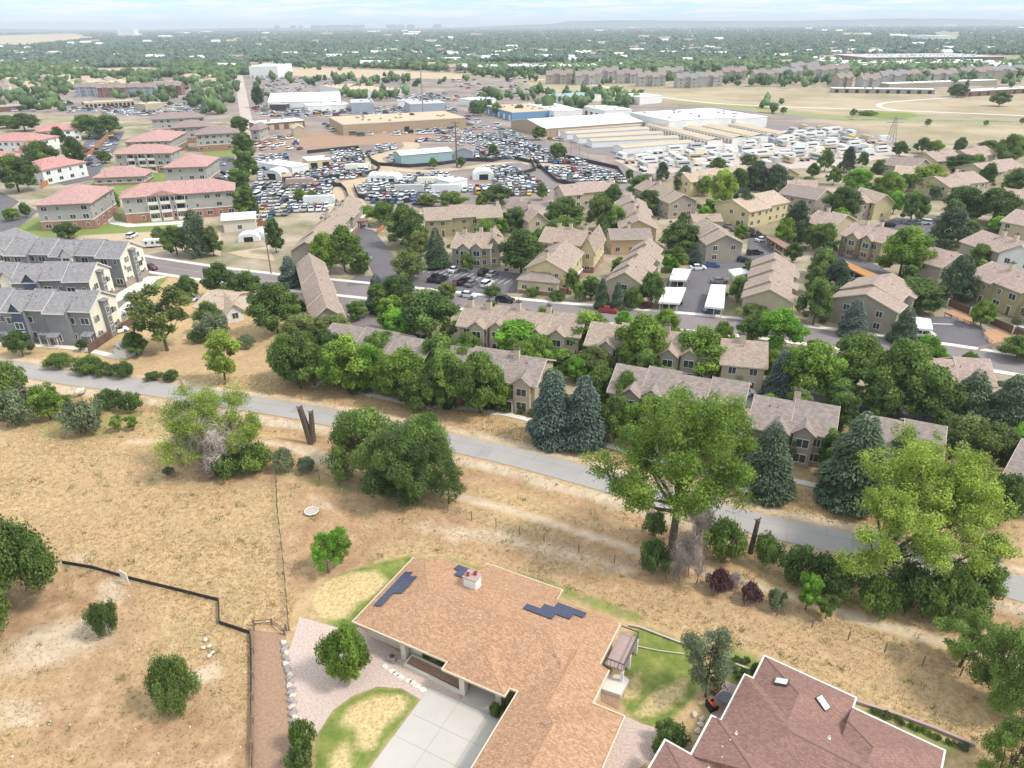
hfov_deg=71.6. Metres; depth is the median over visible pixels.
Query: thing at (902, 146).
tree
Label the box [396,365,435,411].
tree
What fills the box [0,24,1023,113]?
woodland
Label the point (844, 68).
apartment building
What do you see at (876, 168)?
tree
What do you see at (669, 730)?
bush
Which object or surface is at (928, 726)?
garden wall
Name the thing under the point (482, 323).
townhouse
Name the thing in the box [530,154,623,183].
yard fence
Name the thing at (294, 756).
bush
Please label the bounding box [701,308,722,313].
parked car
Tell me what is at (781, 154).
motorhome
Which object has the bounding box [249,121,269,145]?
apartment building
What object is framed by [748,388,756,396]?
parked car
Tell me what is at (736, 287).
tree
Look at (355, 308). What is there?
tree
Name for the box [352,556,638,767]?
house
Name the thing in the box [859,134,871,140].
box truck
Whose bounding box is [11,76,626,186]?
cars
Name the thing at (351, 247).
tree
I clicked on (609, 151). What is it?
storage lot
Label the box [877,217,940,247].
parking lot
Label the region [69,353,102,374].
bush
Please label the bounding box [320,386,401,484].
tree
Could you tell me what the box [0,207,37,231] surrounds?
side street
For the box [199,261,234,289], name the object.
tree
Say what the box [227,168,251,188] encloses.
tree
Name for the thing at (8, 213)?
tree
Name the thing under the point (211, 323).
bush
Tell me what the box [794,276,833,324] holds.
tree
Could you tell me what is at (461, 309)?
pavement
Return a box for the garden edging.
[629,624,750,669]
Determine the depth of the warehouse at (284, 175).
309.33 m
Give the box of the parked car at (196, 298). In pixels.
[190,296,199,300]
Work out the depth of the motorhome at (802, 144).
384.58 m
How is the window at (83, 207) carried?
in the apartment building at (87, 206)
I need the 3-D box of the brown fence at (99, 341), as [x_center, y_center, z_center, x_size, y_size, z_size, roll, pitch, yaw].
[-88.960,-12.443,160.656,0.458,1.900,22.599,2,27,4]
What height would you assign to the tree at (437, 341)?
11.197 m
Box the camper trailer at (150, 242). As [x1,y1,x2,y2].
[141,238,160,247]
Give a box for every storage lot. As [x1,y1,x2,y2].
[557,123,798,156]
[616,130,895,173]
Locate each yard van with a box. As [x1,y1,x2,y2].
[252,191,261,196]
[257,182,264,187]
[268,192,276,198]
[313,183,319,188]
[317,186,322,192]
[379,187,385,192]
[398,193,404,198]
[475,187,480,193]
[525,185,531,192]
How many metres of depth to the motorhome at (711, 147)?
381.59 m
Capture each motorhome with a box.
[616,151,626,159]
[634,153,649,159]
[637,160,647,167]
[641,156,657,162]
[654,154,670,161]
[663,157,673,165]
[667,145,682,150]
[670,152,679,158]
[674,156,687,160]
[675,160,692,166]
[683,149,693,154]
[687,153,703,159]
[689,142,703,147]
[701,163,717,168]
[703,145,718,150]
[707,151,718,156]
[719,153,735,159]
[722,144,737,149]
[722,146,737,152]
[728,149,737,156]
[739,145,754,150]
[741,150,756,155]
[742,139,756,145]
[746,137,760,142]
[754,149,769,154]
[756,154,772,160]
[759,143,774,148]
[768,137,776,143]
[776,136,789,140]
[777,139,787,146]
[778,152,795,158]
[781,135,794,140]
[781,155,794,162]
[787,127,798,131]
[791,146,807,150]
[791,149,805,155]
[792,133,801,137]
[793,129,806,133]
[793,143,808,148]
[799,135,809,140]
[802,132,816,137]
[804,127,816,131]
[805,141,819,147]
[807,138,821,144]
[808,152,821,159]
[811,130,825,134]
[820,127,832,132]
[822,146,838,151]
[823,139,837,145]
[826,133,839,138]
[828,126,841,131]
[836,144,848,147]
[836,148,846,152]
[837,151,843,157]
[839,136,851,141]
[845,129,856,134]
[847,140,861,146]
[854,145,868,152]
[874,141,888,146]
[874,145,889,151]
[877,139,891,145]
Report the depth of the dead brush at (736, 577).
86.79 m
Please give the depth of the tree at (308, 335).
141.59 m
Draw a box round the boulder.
[74,387,84,395]
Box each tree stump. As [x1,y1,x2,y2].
[177,376,188,395]
[296,405,315,442]
[747,517,760,554]
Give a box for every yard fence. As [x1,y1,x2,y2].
[300,183,347,195]
[303,160,379,179]
[307,145,364,162]
[353,183,410,202]
[367,152,441,167]
[442,152,505,164]
[477,135,548,153]
[499,155,535,176]
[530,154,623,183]
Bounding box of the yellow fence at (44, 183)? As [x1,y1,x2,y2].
[40,129,114,187]
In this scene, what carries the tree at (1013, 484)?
on the ground at (358, 731)
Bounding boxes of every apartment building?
[0,132,60,152]
[0,151,27,159]
[12,143,26,153]
[32,156,88,183]
[32,184,118,230]
[33,123,81,139]
[92,166,153,185]
[112,144,181,172]
[118,178,237,222]
[123,129,188,150]
[150,111,204,129]
[162,154,220,180]
[170,119,211,142]
[193,125,238,151]
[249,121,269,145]
[545,69,572,83]
[574,69,600,84]
[595,66,618,80]
[615,68,642,83]
[636,70,665,86]
[656,66,683,79]
[674,72,703,87]
[702,70,723,86]
[720,66,746,80]
[750,68,779,83]
[778,66,803,81]
[788,61,818,68]
[803,65,833,78]
[823,64,849,73]
[831,71,853,86]
[854,73,881,87]
[878,69,906,82]
[905,69,932,81]
[932,68,958,80]
[957,66,993,79]
[992,65,1023,79]
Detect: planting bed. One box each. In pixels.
[425,656,443,666]
[946,309,978,324]
[984,328,1011,342]
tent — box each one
[238,230,260,242]
[253,226,266,238]
[262,167,288,179]
[368,171,377,181]
[373,171,386,181]
[379,171,392,180]
[385,172,402,181]
[472,167,494,179]
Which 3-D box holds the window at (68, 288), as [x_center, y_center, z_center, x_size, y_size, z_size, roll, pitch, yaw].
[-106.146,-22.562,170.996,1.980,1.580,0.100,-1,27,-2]
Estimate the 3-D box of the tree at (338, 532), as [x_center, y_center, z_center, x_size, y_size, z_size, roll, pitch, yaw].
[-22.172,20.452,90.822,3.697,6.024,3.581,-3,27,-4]
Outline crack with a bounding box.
[0,360,1022,585]
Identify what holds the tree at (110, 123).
on the ground at (358, 731)
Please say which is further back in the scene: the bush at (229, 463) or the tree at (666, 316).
the tree at (666, 316)
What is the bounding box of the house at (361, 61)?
[360,60,379,67]
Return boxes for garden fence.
[249,623,254,767]
[252,618,286,634]
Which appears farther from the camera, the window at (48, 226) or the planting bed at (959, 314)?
the window at (48, 226)
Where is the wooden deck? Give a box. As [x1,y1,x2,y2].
[838,246,867,263]
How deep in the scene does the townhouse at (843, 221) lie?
221.77 m
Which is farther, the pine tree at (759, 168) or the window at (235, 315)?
the pine tree at (759, 168)
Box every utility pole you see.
[257,216,271,273]
[452,122,458,167]
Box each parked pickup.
[426,273,442,282]
[456,276,471,285]
[917,330,936,337]
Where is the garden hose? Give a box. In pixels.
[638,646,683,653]
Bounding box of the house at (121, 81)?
[113,80,125,83]
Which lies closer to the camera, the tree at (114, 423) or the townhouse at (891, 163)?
the tree at (114, 423)
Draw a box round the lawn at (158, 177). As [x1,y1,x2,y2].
[106,173,166,221]
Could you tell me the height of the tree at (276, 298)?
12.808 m
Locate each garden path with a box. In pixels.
[107,216,183,226]
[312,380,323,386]
[366,390,378,396]
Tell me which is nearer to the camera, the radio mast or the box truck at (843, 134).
the box truck at (843, 134)
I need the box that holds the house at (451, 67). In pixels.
[446,63,464,71]
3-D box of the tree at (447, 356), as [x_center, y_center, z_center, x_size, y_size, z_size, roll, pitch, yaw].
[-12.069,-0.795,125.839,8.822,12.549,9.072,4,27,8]
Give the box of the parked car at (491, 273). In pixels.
[486,270,498,277]
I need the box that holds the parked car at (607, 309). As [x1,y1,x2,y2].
[598,305,618,313]
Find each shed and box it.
[109,341,138,358]
[221,211,256,232]
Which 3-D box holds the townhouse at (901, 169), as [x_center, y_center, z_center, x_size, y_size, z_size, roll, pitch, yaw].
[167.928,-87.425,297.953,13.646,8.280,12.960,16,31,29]
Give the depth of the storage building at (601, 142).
400.66 m
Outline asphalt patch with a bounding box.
[134,385,859,549]
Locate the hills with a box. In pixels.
[0,18,1023,31]
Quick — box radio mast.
[419,43,423,111]
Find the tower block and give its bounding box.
[117,29,138,36]
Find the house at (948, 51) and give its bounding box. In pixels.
[941,49,953,52]
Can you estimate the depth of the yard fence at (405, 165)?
347.03 m
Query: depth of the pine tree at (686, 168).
287.54 m
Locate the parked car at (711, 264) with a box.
[703,261,720,267]
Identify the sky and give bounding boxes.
[0,0,1023,28]
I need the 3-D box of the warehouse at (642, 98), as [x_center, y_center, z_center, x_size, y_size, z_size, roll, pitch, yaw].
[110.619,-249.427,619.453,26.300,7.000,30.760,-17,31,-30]
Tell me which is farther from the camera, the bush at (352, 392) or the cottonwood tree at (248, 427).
the bush at (352, 392)
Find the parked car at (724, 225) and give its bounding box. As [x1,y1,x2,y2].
[721,223,732,227]
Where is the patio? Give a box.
[708,681,737,718]
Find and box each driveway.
[334,286,380,328]
[370,684,510,767]
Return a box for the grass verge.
[123,277,166,320]
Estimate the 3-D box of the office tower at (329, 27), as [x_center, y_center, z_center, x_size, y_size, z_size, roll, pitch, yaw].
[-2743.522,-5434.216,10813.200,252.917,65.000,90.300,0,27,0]
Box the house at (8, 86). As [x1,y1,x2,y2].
[1,83,13,89]
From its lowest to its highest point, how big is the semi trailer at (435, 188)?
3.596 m
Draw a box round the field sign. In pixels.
[118,569,129,584]
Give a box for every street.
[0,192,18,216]
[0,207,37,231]
[145,257,1023,373]
[235,75,251,137]
[380,78,663,185]
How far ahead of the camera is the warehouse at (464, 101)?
607.22 m
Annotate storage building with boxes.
[558,124,639,135]
[561,126,649,139]
[572,131,663,143]
[587,135,679,147]
[613,139,693,153]
[646,123,723,145]
[684,125,746,143]
[703,124,768,141]
[729,122,792,137]
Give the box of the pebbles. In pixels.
[11,452,575,758]
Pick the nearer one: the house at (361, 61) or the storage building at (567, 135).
the storage building at (567, 135)
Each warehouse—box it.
[0,103,44,111]
[83,98,133,107]
[134,101,164,109]
[248,63,292,77]
[248,118,304,129]
[257,158,308,175]
[267,91,340,108]
[269,102,289,110]
[281,172,291,182]
[290,123,304,136]
[302,155,330,168]
[303,101,348,110]
[319,83,400,97]
[329,111,465,135]
[350,99,373,113]
[393,147,451,163]
[396,99,417,106]
[404,100,444,112]
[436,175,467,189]
[454,143,474,158]
[458,96,495,105]
[478,63,595,72]
[486,103,548,119]
[511,113,642,136]
[527,103,581,117]
[545,92,600,102]
[584,105,631,115]
[629,93,662,104]
[630,109,731,129]
[684,108,767,126]
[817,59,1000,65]
[830,87,935,93]
[831,53,1004,59]
[879,79,997,87]
[907,35,956,39]
[951,86,1023,96]
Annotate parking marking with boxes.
[362,224,952,324]
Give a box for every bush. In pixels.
[0,360,28,393]
[0,383,37,428]
[39,351,74,368]
[52,397,103,435]
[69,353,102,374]
[93,361,113,377]
[93,388,124,410]
[110,360,133,377]
[115,391,143,411]
[143,370,162,381]
[159,368,179,381]
[162,466,175,475]
[167,399,198,419]
[186,329,205,342]
[191,312,230,340]
[191,392,221,408]
[208,448,242,480]
[235,333,255,348]
[235,440,272,473]
[272,446,295,472]
[280,741,312,767]
[287,717,317,750]
[296,455,314,472]
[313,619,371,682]
[347,388,356,394]
[349,258,361,272]
[361,387,371,393]
[362,205,373,215]
[427,398,436,406]
[436,660,444,665]
[442,403,452,409]
[481,403,491,410]
[482,285,500,295]
[489,701,501,717]
[492,403,501,411]
[500,405,509,412]
[501,698,510,711]
[516,408,524,414]
[526,287,538,296]
[527,408,534,415]
[548,290,565,301]
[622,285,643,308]
[638,536,671,573]
[640,301,652,308]
[641,510,667,537]
[651,737,671,752]
[652,716,691,748]
[684,254,689,263]
[701,515,749,562]
[704,566,734,592]
[741,580,764,603]
[749,308,770,323]
[750,662,758,675]
[754,529,785,566]
[768,587,788,610]
[776,543,820,585]
[809,550,864,602]
[857,110,879,115]
[857,571,904,620]
[883,557,949,619]
[921,566,996,624]
[926,730,932,735]
[945,737,951,743]
[965,556,1010,600]
[972,531,1013,560]
[1011,318,1020,323]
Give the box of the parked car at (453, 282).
[450,278,459,285]
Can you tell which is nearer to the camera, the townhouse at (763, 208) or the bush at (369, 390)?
the bush at (369, 390)
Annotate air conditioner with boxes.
[387,653,396,664]
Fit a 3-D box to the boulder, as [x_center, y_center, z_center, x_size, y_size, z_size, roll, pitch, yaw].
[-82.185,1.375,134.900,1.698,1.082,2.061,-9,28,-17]
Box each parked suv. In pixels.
[125,232,138,238]
[146,262,158,270]
[434,275,448,282]
[477,268,489,275]
[480,279,493,287]
[495,294,514,303]
[737,255,751,261]
[746,248,763,255]
[884,221,895,227]
[923,218,931,224]
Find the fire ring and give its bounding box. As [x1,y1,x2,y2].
[304,506,318,515]
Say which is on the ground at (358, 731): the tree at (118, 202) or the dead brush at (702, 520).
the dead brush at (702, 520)
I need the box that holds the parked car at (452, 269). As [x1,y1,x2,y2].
[448,266,460,272]
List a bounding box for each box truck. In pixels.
[645,150,652,155]
[693,158,708,165]
[694,148,707,154]
[768,156,779,163]
[798,124,808,129]
[813,146,824,152]
[814,135,825,140]
[816,125,827,130]
[839,132,848,136]
[858,143,871,147]
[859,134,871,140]
[861,148,875,154]
[878,135,891,140]
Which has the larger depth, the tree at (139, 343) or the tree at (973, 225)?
the tree at (973, 225)
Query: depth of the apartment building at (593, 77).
799.66 m
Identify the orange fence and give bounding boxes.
[256,220,276,231]
[377,224,383,233]
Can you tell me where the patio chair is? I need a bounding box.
[705,699,718,712]
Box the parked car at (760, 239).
[755,236,765,241]
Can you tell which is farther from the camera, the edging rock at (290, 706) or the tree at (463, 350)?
the tree at (463, 350)
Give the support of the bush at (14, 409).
on the ground at (358, 731)
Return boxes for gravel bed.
[288,617,460,735]
[604,717,659,767]
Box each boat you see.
[623,159,635,163]
[639,166,646,171]
[652,150,662,153]
[799,157,809,160]
[866,140,875,143]
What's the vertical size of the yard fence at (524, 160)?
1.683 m
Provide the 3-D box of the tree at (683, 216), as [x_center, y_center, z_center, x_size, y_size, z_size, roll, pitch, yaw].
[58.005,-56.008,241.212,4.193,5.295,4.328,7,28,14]
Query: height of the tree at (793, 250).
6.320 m
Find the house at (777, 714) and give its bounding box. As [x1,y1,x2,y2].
[648,655,945,767]
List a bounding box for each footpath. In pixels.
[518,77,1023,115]
[876,97,958,110]
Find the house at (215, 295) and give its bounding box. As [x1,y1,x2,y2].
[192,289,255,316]
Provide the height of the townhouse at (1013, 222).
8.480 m
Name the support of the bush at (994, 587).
on the ground at (358, 731)
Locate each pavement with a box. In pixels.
[144,255,1015,355]
[149,271,1023,375]
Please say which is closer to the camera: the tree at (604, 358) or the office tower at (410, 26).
the tree at (604, 358)
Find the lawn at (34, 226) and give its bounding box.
[18,218,182,237]
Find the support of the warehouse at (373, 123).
on the ground at (358, 731)
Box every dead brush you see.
[161,405,192,448]
[175,400,238,480]
[666,523,718,584]
[687,506,715,538]
[728,571,745,588]
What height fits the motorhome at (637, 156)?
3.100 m
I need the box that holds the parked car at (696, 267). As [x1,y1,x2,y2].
[689,264,706,269]
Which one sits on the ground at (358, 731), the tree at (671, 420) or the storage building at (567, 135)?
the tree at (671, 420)
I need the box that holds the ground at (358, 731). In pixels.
[0,25,1023,767]
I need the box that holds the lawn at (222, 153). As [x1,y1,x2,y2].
[203,150,235,156]
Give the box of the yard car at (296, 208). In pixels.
[293,206,300,211]
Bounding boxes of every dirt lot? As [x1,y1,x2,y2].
[71,230,220,255]
[253,129,473,151]
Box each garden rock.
[691,711,697,718]
[694,727,700,734]
[696,721,704,727]
[698,715,705,721]
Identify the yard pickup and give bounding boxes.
[273,197,281,202]
[281,209,289,215]
[300,206,308,211]
[308,205,313,211]
[316,205,321,211]
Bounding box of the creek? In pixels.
[673,103,1019,121]
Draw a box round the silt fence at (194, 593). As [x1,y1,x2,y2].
[61,559,252,767]
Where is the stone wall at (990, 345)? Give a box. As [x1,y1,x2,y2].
[978,334,1015,350]
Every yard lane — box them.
[333,142,419,219]
[393,162,577,172]
[506,162,630,189]
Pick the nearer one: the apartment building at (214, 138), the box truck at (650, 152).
the box truck at (650, 152)
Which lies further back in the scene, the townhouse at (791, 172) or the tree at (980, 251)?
the townhouse at (791, 172)
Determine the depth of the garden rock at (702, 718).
70.60 m
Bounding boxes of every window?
[3,256,10,261]
[5,317,13,323]
[13,257,21,261]
[27,316,33,322]
[38,256,45,261]
[40,207,46,211]
[45,224,51,228]
[66,287,75,290]
[69,214,76,218]
[69,317,75,323]
[79,318,89,324]
[80,205,87,209]
[80,257,88,261]
[100,259,107,264]
[116,279,123,284]
[232,312,238,318]
[566,339,572,346]
[584,264,589,269]
[621,284,626,289]
[727,366,736,373]
[749,368,757,375]
[809,453,818,462]
[812,438,820,447]
[843,303,849,309]
[872,322,879,329]
[875,310,882,317]
[992,298,999,306]
[1004,257,1010,263]
[1008,292,1016,300]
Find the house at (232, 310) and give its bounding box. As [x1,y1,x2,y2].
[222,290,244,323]
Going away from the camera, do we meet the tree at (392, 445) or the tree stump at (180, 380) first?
the tree at (392, 445)
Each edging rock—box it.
[281,646,287,652]
[284,668,291,673]
[286,675,292,681]
[286,689,293,695]
[286,696,294,702]
[287,703,295,709]
[288,711,296,716]
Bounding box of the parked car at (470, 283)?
[465,279,477,286]
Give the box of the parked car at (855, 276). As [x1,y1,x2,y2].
[851,274,861,280]
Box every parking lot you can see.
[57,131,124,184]
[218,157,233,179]
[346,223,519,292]
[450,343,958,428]
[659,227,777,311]
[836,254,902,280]
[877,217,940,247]
[928,316,991,352]
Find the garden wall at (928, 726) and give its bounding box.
[855,699,975,747]
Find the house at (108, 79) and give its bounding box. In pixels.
[103,78,115,80]
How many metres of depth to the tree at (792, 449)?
109.77 m
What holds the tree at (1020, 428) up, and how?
on the ground at (358, 731)
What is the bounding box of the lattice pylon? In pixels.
[886,117,904,142]
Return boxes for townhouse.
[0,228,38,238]
[0,236,149,287]
[0,261,116,296]
[0,287,122,347]
[74,82,98,96]
[96,83,127,97]
[126,82,158,96]
[156,81,184,94]
[289,195,365,265]
[296,253,345,319]
[327,322,431,390]
[422,199,502,236]
[435,345,555,414]
[450,225,502,267]
[455,296,585,354]
[487,225,502,265]
[505,194,547,232]
[516,270,560,295]
[524,240,584,293]
[538,220,591,252]
[552,176,615,206]
[581,224,605,272]
[583,321,719,378]
[605,221,652,254]
[606,237,663,305]
[606,363,751,415]
[614,194,657,240]
[633,175,697,218]
[672,165,766,195]
[686,218,744,261]
[688,213,722,225]
[713,190,789,227]
[718,331,767,392]
[740,252,799,317]
[748,386,840,468]
[765,161,800,188]
[779,183,833,213]
[784,180,817,187]
[808,205,857,244]
[823,190,871,220]
[827,273,919,333]
[838,218,897,262]
[857,187,895,219]
[860,414,947,462]
[869,175,893,196]
[881,156,930,175]
[894,165,926,188]
[912,150,957,171]
[914,167,988,199]
[916,247,961,283]
[923,356,997,413]
[955,145,997,160]
[955,158,1023,184]
[959,228,1023,261]
[965,261,1023,317]
[996,188,1023,214]
[997,244,1023,269]
[998,209,1023,240]
[1002,438,1023,513]
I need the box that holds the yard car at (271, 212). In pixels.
[269,209,274,215]
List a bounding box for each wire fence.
[274,466,289,630]
[299,467,997,684]
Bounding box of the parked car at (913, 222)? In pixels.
[903,220,918,225]
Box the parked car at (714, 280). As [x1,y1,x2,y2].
[710,277,728,283]
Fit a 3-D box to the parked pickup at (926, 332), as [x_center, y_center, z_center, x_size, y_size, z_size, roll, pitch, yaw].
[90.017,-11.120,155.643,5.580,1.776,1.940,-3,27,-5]
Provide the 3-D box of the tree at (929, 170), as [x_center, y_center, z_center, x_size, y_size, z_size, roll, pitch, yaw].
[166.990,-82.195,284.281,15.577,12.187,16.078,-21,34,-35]
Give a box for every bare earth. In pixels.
[228,246,274,260]
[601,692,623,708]
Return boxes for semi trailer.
[285,177,314,186]
[303,194,334,203]
[327,204,333,212]
[345,163,370,170]
[394,184,423,192]
[417,176,443,183]
[431,184,460,192]
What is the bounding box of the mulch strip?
[253,630,291,767]
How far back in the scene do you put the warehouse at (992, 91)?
661.85 m
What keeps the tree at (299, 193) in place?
on the ground at (358, 731)
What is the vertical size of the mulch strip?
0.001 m
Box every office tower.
[290,25,296,29]
[311,25,322,29]
[323,25,339,29]
[339,25,354,29]
[386,24,397,28]
[398,24,404,28]
[407,24,414,28]
[433,24,441,28]
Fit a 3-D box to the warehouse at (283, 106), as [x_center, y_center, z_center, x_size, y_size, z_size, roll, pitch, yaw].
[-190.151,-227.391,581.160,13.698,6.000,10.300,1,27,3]
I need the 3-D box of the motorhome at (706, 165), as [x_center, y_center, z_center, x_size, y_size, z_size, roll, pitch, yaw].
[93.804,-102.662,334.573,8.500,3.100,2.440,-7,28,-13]
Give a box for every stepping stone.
[388,668,395,673]
[396,674,405,678]
[412,683,420,688]
[419,686,427,691]
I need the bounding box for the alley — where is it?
[116,273,157,321]
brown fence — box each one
[87,317,134,352]
[696,203,783,250]
[946,298,1023,335]
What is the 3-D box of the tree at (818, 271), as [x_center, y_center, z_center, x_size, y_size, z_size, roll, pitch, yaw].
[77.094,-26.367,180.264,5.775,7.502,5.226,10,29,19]
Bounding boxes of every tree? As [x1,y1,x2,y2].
[0,115,17,127]
[0,153,40,191]
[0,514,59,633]
[1,208,20,220]
[1,329,34,355]
[4,112,41,130]
[18,202,31,217]
[19,139,59,162]
[25,381,62,419]
[49,126,65,143]
[51,221,82,239]
[51,394,71,411]
[60,136,86,160]
[70,114,106,135]
[74,339,87,350]
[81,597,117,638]
[95,150,112,162]
[97,114,122,131]
[108,414,122,431]
[113,190,120,206]
[117,330,148,355]
[123,282,192,350]
[123,414,137,430]
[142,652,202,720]
[148,379,265,468]
[150,227,163,237]
[156,225,185,254]
[173,275,198,295]
[180,209,214,258]
[191,301,221,320]
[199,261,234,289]
[201,225,222,255]
[201,327,242,384]
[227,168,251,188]
[227,269,261,295]
[230,116,248,132]
[230,132,255,155]
[231,184,259,213]
[232,150,260,176]
[241,282,300,332]
[251,85,263,107]
[264,218,284,252]
[265,332,288,376]
[269,330,316,388]
[272,359,300,383]
[277,256,299,287]
[277,311,321,341]
[292,188,305,200]
[294,299,306,313]
[295,330,314,343]
[297,341,319,385]
[306,190,316,194]
[308,231,342,269]
[310,531,341,572]
[312,329,343,348]
[314,312,349,334]
[314,331,367,389]
[316,342,339,385]
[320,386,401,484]
[325,525,351,563]
[328,224,363,271]
[339,345,363,389]
[345,300,367,319]
[345,341,383,389]
[355,252,370,273]
[357,420,444,507]
[359,360,377,391]
[363,330,392,348]
[365,273,382,314]
[367,283,392,311]
[368,353,390,396]
[371,201,394,224]
[375,307,412,334]
[376,294,405,322]
[377,274,414,310]
[380,345,427,404]
[384,206,429,246]
[390,246,427,281]
[393,370,404,389]
[396,202,408,207]
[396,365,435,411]
[397,401,455,492]
[398,287,460,338]
[401,232,410,246]
[405,230,429,252]
[416,193,436,205]
[418,365,435,405]
[420,331,463,361]
[421,347,463,405]
[424,227,450,269]
[425,358,452,403]
[428,157,437,166]
[430,457,467,503]
[434,357,464,408]
[436,190,469,205]
[437,282,457,299]
[450,350,503,413]
[452,331,480,347]
[454,343,470,354]
[456,156,465,166]
[460,253,474,271]
[468,103,477,115]
[474,103,485,113]
[475,194,487,204]
[475,218,495,231]
[480,184,511,205]
[482,369,512,405]
[488,143,498,155]
[491,101,501,115]
[492,318,535,347]
[492,385,510,407]
[495,217,509,233]
[497,228,544,273]
[500,337,520,350]
[502,205,524,227]
[511,339,543,357]
[524,369,574,452]
[528,332,555,359]
[531,126,546,138]
[532,228,542,241]
[536,182,547,197]
[537,305,552,312]
[542,219,557,230]
[543,368,565,390]
[544,196,585,226]
[549,143,567,157]
[553,347,575,371]
[554,214,575,226]
[559,374,609,452]
[561,356,586,382]
[563,268,580,293]
[570,309,610,348]
[572,281,588,300]
[576,344,617,371]
[578,383,761,560]
[579,351,598,374]
[582,275,599,299]
[584,192,613,226]
[589,363,613,404]
[593,278,609,308]
[596,394,632,439]
[601,204,625,229]
[603,183,622,203]
[606,101,615,105]
[609,281,624,311]
[610,256,622,271]
[614,310,632,324]
[614,311,670,365]
[614,370,636,395]
[617,401,642,436]
[625,169,633,178]
[625,173,661,194]
[629,347,664,367]
[631,394,667,446]
[635,189,659,209]
[639,271,665,302]
[655,162,669,179]
[655,308,681,331]
[658,219,700,248]
[660,406,683,451]
[662,254,679,271]
[667,246,686,267]
[673,165,691,190]
[676,212,688,221]
[678,323,727,376]
[680,625,734,697]
[688,242,703,264]
[697,175,711,192]
[697,206,711,213]
[704,199,718,213]
[709,167,739,201]
[710,156,726,167]
[714,320,735,342]
[718,414,756,461]
[729,275,747,300]
[732,168,749,187]
[733,186,754,199]
[734,224,749,239]
[734,303,769,315]
[735,314,761,340]
[739,154,758,164]
[742,259,754,276]
[742,420,798,507]
[747,160,770,191]
[748,172,758,186]
[757,306,811,349]
[758,349,794,397]
[761,164,794,192]
[764,348,779,375]
[764,393,777,397]
[774,217,796,241]
[777,338,848,395]
[779,200,810,243]
[780,107,787,112]
[783,242,803,262]
[786,387,813,401]
[787,434,797,456]
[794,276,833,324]
[798,572,824,609]
[801,225,817,247]
[802,176,814,179]
[804,266,827,286]
[806,163,820,176]
[806,246,838,275]
[809,222,842,249]
[810,248,835,273]
[812,410,893,518]
[815,594,840,618]
[816,148,834,171]
[817,427,844,461]
[821,185,865,216]
[823,377,865,405]
[825,167,842,183]
[825,258,851,290]
[830,285,838,294]
[830,390,864,432]
[831,420,1023,580]
[832,356,863,385]
[833,331,884,386]
[834,207,852,215]
[836,147,856,172]
[836,298,869,336]
[841,168,873,189]
[845,181,855,189]
[849,108,857,115]
[856,151,868,167]
[857,336,938,401]
[864,381,902,416]
[870,159,885,174]
[871,171,908,196]
[873,225,938,276]
[884,306,918,342]
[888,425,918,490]
[890,191,904,213]
[891,141,910,155]
[895,365,972,427]
[900,173,911,186]
[900,189,931,220]
[901,265,920,278]
[903,275,948,312]
[906,163,948,187]
[912,137,931,153]
[915,333,948,357]
[924,119,931,125]
[928,205,975,248]
[929,186,941,199]
[930,140,945,150]
[932,605,1008,667]
[938,254,981,300]
[941,184,992,219]
[945,153,979,172]
[945,412,1005,472]
[946,83,970,96]
[949,368,994,420]
[953,137,968,150]
[962,350,979,357]
[964,220,981,235]
[965,620,1023,715]
[967,187,1023,217]
[968,298,998,325]
[969,243,991,262]
[974,711,1023,767]
[975,153,986,161]
[976,259,987,266]
[976,421,1021,468]
[977,140,999,150]
[978,372,1023,428]
[979,162,998,187]
[984,215,1004,231]
[989,91,1012,105]
[990,466,1023,525]
[993,133,1023,159]
[995,334,1023,359]
[1001,177,1018,188]
[1003,166,1023,188]
[1008,421,1023,454]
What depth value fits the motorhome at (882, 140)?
393.47 m
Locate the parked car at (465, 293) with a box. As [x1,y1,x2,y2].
[458,290,477,297]
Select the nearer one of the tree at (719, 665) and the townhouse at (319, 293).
the tree at (719, 665)
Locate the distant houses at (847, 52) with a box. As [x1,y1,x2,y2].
[2,25,1004,66]
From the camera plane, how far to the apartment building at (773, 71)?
801.05 m
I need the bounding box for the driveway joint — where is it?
[372,687,489,767]
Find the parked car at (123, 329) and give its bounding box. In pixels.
[115,326,128,332]
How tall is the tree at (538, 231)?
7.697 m
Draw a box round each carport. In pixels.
[357,218,367,228]
[658,287,685,312]
[669,268,690,286]
[704,284,725,316]
[727,225,749,242]
[728,268,748,280]
[765,235,788,255]
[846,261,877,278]
[915,317,932,337]
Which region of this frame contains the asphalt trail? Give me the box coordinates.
[1,360,1023,601]
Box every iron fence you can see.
[944,312,979,324]
[979,323,992,343]
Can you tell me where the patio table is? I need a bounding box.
[718,691,732,703]
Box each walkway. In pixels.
[0,343,120,359]
[116,276,166,301]
[119,291,137,314]
[357,390,817,487]
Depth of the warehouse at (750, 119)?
467.38 m
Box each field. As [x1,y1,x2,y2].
[0,34,90,44]
[99,68,153,70]
[292,68,462,78]
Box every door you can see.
[54,336,61,344]
[310,163,317,168]
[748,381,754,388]
[1004,305,1011,314]
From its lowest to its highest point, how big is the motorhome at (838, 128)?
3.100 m
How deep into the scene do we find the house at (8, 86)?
785.62 m

